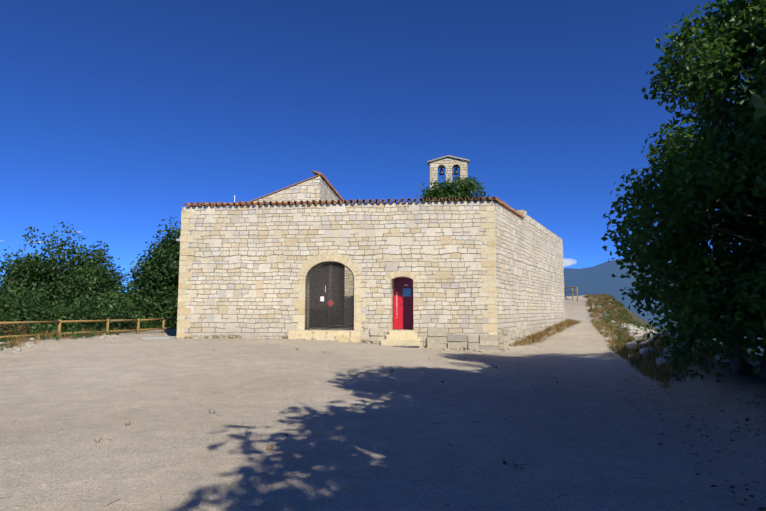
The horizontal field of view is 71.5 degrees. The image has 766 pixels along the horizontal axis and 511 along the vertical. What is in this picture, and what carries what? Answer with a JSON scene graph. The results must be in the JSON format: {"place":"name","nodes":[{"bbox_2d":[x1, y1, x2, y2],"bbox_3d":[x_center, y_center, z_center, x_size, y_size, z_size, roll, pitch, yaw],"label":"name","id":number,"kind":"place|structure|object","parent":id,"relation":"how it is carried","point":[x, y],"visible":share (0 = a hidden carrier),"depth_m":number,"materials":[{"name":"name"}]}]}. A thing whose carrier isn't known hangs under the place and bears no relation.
{"place":"outdoors","nodes":[
{"label":"outdoors","id":0,"kind":"place"},
{"bbox_2d":[177,201,496,348],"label":"stone wall","id":1,"kind":"structure","parent":0,"point":[247,263],"depth_m":23.69,"materials":[{"name":"beige stone"}]},
{"bbox_2d":[176,206,496,338],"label":"chapel dressed stones","id":2,"kind":"object","parent":1,"relation":"attached to","point":[489,250],"visible":0.67,"depth_m":23.50,"materials":[{"name":"beige stone"}]},
{"bbox_2d":[309,326,412,329],"bbox_3d":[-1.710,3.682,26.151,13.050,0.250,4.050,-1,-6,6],"label":"threshold","id":3,"kind":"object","parent":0,"point":[342,327],"depth_m":26.67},
{"bbox_2d":[0,0,762,291],"label":"sky","id":4,"kind":"structure","parent":0,"point":[116,116],"materials":[{"name":"blue"}]},
{"bbox_2d":[0,294,765,510],"bbox_3d":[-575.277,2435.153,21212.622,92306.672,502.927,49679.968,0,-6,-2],"label":"ground","id":5,"kind":"structure","parent":0,"point":[236,463],"depth_m":7.74,"materials":[{"name":"beige gravel"}]},
{"bbox_2d":[0,271,28,319],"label":"tree","id":6,"kind":"object","parent":5,"relation":"on","point":[6,291],"visible":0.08,"depth_m":34.52,"materials":[{"name":"green plant"}]},
{"bbox_2d":[0,319,31,340],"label":"bush","id":7,"kind":"object","parent":5,"relation":"on","point":[23,331],"visible":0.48,"depth_m":19.32,"materials":[{"name":"green plant"}]},
{"bbox_2d":[0,249,42,300],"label":"tree","id":8,"kind":"object","parent":5,"relation":"on","point":[12,267],"depth_m":38.38,"materials":[{"name":"green plant"}]},
{"bbox_2d":[0,277,56,331],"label":"bush","id":9,"kind":"object","parent":5,"relation":"on","point":[5,298],"depth_m":28.98,"materials":[{"name":"green plant"}]},
{"bbox_2d":[0,283,59,326],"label":"bush","id":10,"kind":"object","parent":5,"relation":"on","point":[44,290],"depth_m":29.81,"materials":[{"name":"green plant"}]},
{"bbox_2d":[0,284,82,337],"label":"bush","id":11,"kind":"object","parent":5,"relation":"on","point":[51,317],"depth_m":26.25,"materials":[{"name":"green plant"}]},
{"bbox_2d":[0,253,85,309],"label":"tree","id":12,"kind":"object","parent":5,"relation":"on","point":[53,280],"depth_m":38.50,"materials":[{"name":"green plant"}]},
{"bbox_2d":[0,222,128,312],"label":"tree","id":13,"kind":"object","parent":5,"relation":"on","point":[77,259],"depth_m":39.54,"materials":[{"name":"green plant"}]},
{"bbox_2d":[6,291,126,330],"bbox_3d":[-17.383,4.890,29.331,6.608,5.992,5.627,0,-6,-2],"label":"bush","id":14,"kind":"object","parent":5,"relation":"on","point":[70,302],"depth_m":28.52,"materials":[{"name":"green plant"}]},
{"bbox_2d":[0,312,171,339],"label":"bushes","id":15,"kind":"object","parent":5,"relation":"on","point":[34,329],"visible":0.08,"depth_m":23.55,"materials":[{"name":"green plant"}]},
{"bbox_2d":[49,256,127,315],"bbox_3d":[-21.297,5.706,38.866,5.684,11.694,6.641,0,-6,-2],"label":"tree","id":16,"kind":"object","parent":5,"relation":"on","point":[85,281],"depth_m":38.23,"materials":[{"name":"green plant"}]},
{"bbox_2d":[0,318,176,338],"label":"wooden fence","id":17,"kind":"object","parent":5,"relation":"on","point":[107,321],"visible":0.5,"depth_m":22.93,"materials":[{"name":"brown wood"}]},
{"bbox_2d":[29,289,152,333],"bbox_3d":[-14.653,4.017,27.279,5.652,4.596,4.792,0,-6,-2],"label":"bush","id":18,"kind":"object","parent":5,"relation":"on","point":[87,313],"depth_m":26.85,"materials":[{"name":"green plant"}]},
{"bbox_2d":[104,310,151,329],"bbox_3d":[-14.702,4.464,29.181,3.963,3.401,4.919,0,-6,-2],"label":"bush","id":19,"kind":"object","parent":5,"relation":"on","point":[133,323],"depth_m":29.55,"materials":[{"name":"green plant"}]},
{"bbox_2d":[105,300,155,328],"bbox_3d":[-15.437,4.799,32.025,4.631,4.339,5.685,0,-6,-2],"label":"bush","id":20,"kind":"object","parent":5,"relation":"on","point":[140,315],"visible":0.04,"depth_m":31.83,"materials":[{"name":"green plant"}]},
{"bbox_2d":[120,254,178,326],"bbox_3d":[-14.661,3.239,34.163,5.142,6.978,5.141,0,-6,-2],"label":"tree","id":21,"kind":"object","parent":5,"relation":"on","point":[133,276],"depth_m":33.44,"materials":[{"name":"green plant"}]},
{"bbox_2d":[125,291,177,328],"bbox_3d":[-14.912,4.312,32.879,5.709,4.633,5.652,0,-6,-2],"label":"bush","id":22,"kind":"object","parent":5,"relation":"on","point":[164,311],"depth_m":32.17,"materials":[{"name":"green plant"}]},
{"bbox_2d":[125,216,180,308],"bbox_3d":[-13.784,1.829,35.298,5.310,8.673,6.868,0,-6,-2],"label":"tree","id":23,"kind":"object","parent":5,"relation":"on","point":[166,249],"depth_m":33.41,"materials":[{"name":"green plant"}]},
{"bbox_2d":[130,282,177,326],"bbox_3d":[-13.439,3.825,34.086,4.865,4.485,5.045,0,-6,-2],"label":"bush","id":24,"kind":"object","parent":5,"relation":"on","point":[161,292],"depth_m":32.48,"materials":[{"name":"green plant"}]},
{"bbox_2d":[143,336,175,338],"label":"concrete slab","id":25,"kind":"structure","parent":5,"relation":"on","point":[160,337],"depth_m":23.61,"materials":[{"name":"grey concrete"}]},
{"bbox_2d":[288,330,420,347],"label":"entrance steps","id":26,"kind":"structure","parent":5,"relation":"on","point":[400,337],"depth_m":22.96,"materials":[{"name":"stone"}]},
{"bbox_2d":[0,293,748,468],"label":"dry grass tufts","id":27,"kind":"object","parent":5,"relation":"on","point":[537,337],"visible":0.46,"depth_m":20.30,"materials":[{"name":"brown plant"}]},
{"bbox_2d":[0,298,761,471],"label":"rocks","id":28,"kind":"object","parent":5,"relation":"on","point":[631,329],"visible":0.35,"depth_m":20.11,"materials":[{"name":"grey stone"}]},
{"bbox_2d":[0,294,762,464],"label":"green grass tufts","id":29,"kind":"object","parent":5,"relation":"on","point":[92,334],"visible":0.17,"depth_m":20.32,"materials":[{"name":"green plant"}]},
{"bbox_2d":[0,364,765,510],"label":"pebbles","id":30,"kind":"object","parent":5,"relation":"on","point":[473,507],"visible":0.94,"depth_m":6.93,"materials":[{"name":"grey stone"}]},
{"bbox_2d":[245,175,564,343],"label":"chapel walls","id":31,"kind":"structure","parent":5,"relation":"on","point":[529,275],"depth_m":28.82,"materials":[{"name":"beige stone"}]},
{"bbox_2d":[309,263,344,324],"bbox_3d":[-3.417,1.944,29.281,2.880,3.850,0.100,-1,-6,6],"label":"door","id":32,"kind":"structure","parent":31,"relation":"attached to","point":[331,290],"depth_m":29.18,"materials":[{"name":"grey wood"}]},
{"bbox_2d":[306,262,353,328],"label":"iron gate","id":33,"kind":"structure","parent":31,"relation":"attached to","point":[329,298],"depth_m":23.65,"materials":[{"name":"grey metal"}]},
{"bbox_2d":[320,286,333,306],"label":"door signs","id":34,"kind":"object","parent":33,"relation":"attached to","point":[330,302],"visible":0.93,"depth_m":23.61,"materials":[{"name":"red"}]},
{"bbox_2d":[184,171,524,218],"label":"roof tiles","id":35,"kind":"object","parent":31,"relation":"on","point":[486,198],"visible":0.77,"depth_m":24.27,"materials":[{"name":"ceramic"}]},
{"bbox_2d":[393,277,412,328],"bbox_3d":[0.919,2.109,23.957,0.920,2.410,0.062,-1,-6,6],"label":"red door","id":36,"kind":"structure","parent":31,"relation":"attached to","point":[402,302],"depth_m":23.93,"materials":[{"name":"red wood"}]},
{"bbox_2d":[430,157,467,195],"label":"bell gable","id":37,"kind":"structure","parent":31,"relation":"attached to","point":[448,163],"depth_m":28.56,"materials":[{"name":"stone"}]},
{"bbox_2d":[428,155,469,165],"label":"bell gable roof slabs","id":38,"kind":"structure","parent":37,"relation":"on","point":[467,160],"depth_m":28.54,"materials":[{"name":"grey stone"}]},
{"bbox_2d":[439,166,459,183],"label":"bells","id":39,"kind":"object","parent":37,"relation":"attached to","point":[455,171],"visible":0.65,"depth_m":28.78,"materials":[{"name":"brown metal"}]},
{"bbox_2d":[419,175,488,201],"bbox_3d":[3.587,-0.076,26.186,3.679,7.861,2.677,0,-6,-2],"label":"tree","id":40,"kind":"object","parent":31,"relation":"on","point":[464,189],"depth_m":25.89,"materials":[{"name":"green plant"}]},
{"bbox_2d":[393,346,418,347],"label":"stone slab","id":41,"kind":"structure","parent":5,"relation":"on","point":[408,346],"depth_m":21.95,"materials":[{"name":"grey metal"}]},
{"bbox_2d":[360,325,537,349],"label":"foundation stones","id":42,"kind":"object","parent":5,"relation":"on","point":[491,342],"visible":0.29,"depth_m":22.77,"materials":[{"name":"beige stone"}]},
{"bbox_2d":[564,286,577,300],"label":"fence","id":43,"kind":"object","parent":5,"relation":"on","point":[572,287],"visible":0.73,"depth_m":52.24,"materials":[{"name":"brown wood"}]},
{"bbox_2d":[600,307,764,379],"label":"rocks","id":44,"kind":"object","parent":5,"relation":"on","point":[700,358],"visible":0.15,"depth_m":12.64,"materials":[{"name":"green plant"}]},
{"bbox_2d":[600,0,765,381],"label":"tree","id":45,"kind":"object","parent":5,"relation":"on","point":[704,296],"depth_m":10.48,"materials":[{"name":"green plant"}]},
{"bbox_2d":[602,358,765,509],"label":"leaf litter","id":46,"kind":"object","parent":5,"relation":"on","point":[750,495],"visible":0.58,"depth_m":7.71,"materials":[{"name":"brown plant"}]},
{"bbox_2d":[751,70,765,119],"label":"leaves","id":47,"kind":"object","parent":5,"relation":"on","point":[759,103],"visible":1,"depth_m":4.59,"materials":[{"name":"green plant"}]},
{"bbox_2d":[563,258,574,266],"bbox_3d":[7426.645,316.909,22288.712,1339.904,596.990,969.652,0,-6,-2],"label":"cloud","id":48,"kind":"structure","parent":0,"point":[566,262],"depth_m":21953.36,"materials":[{"name":"white"}]},
{"bbox_2d":[564,257,763,349],"bbox_3d":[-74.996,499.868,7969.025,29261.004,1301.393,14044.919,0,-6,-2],"label":"mountains","id":49,"kind":"structure","parent":0,"point":[597,279],"depth_m":7654.63,"materials":[{"name":"blue"}]}
]}

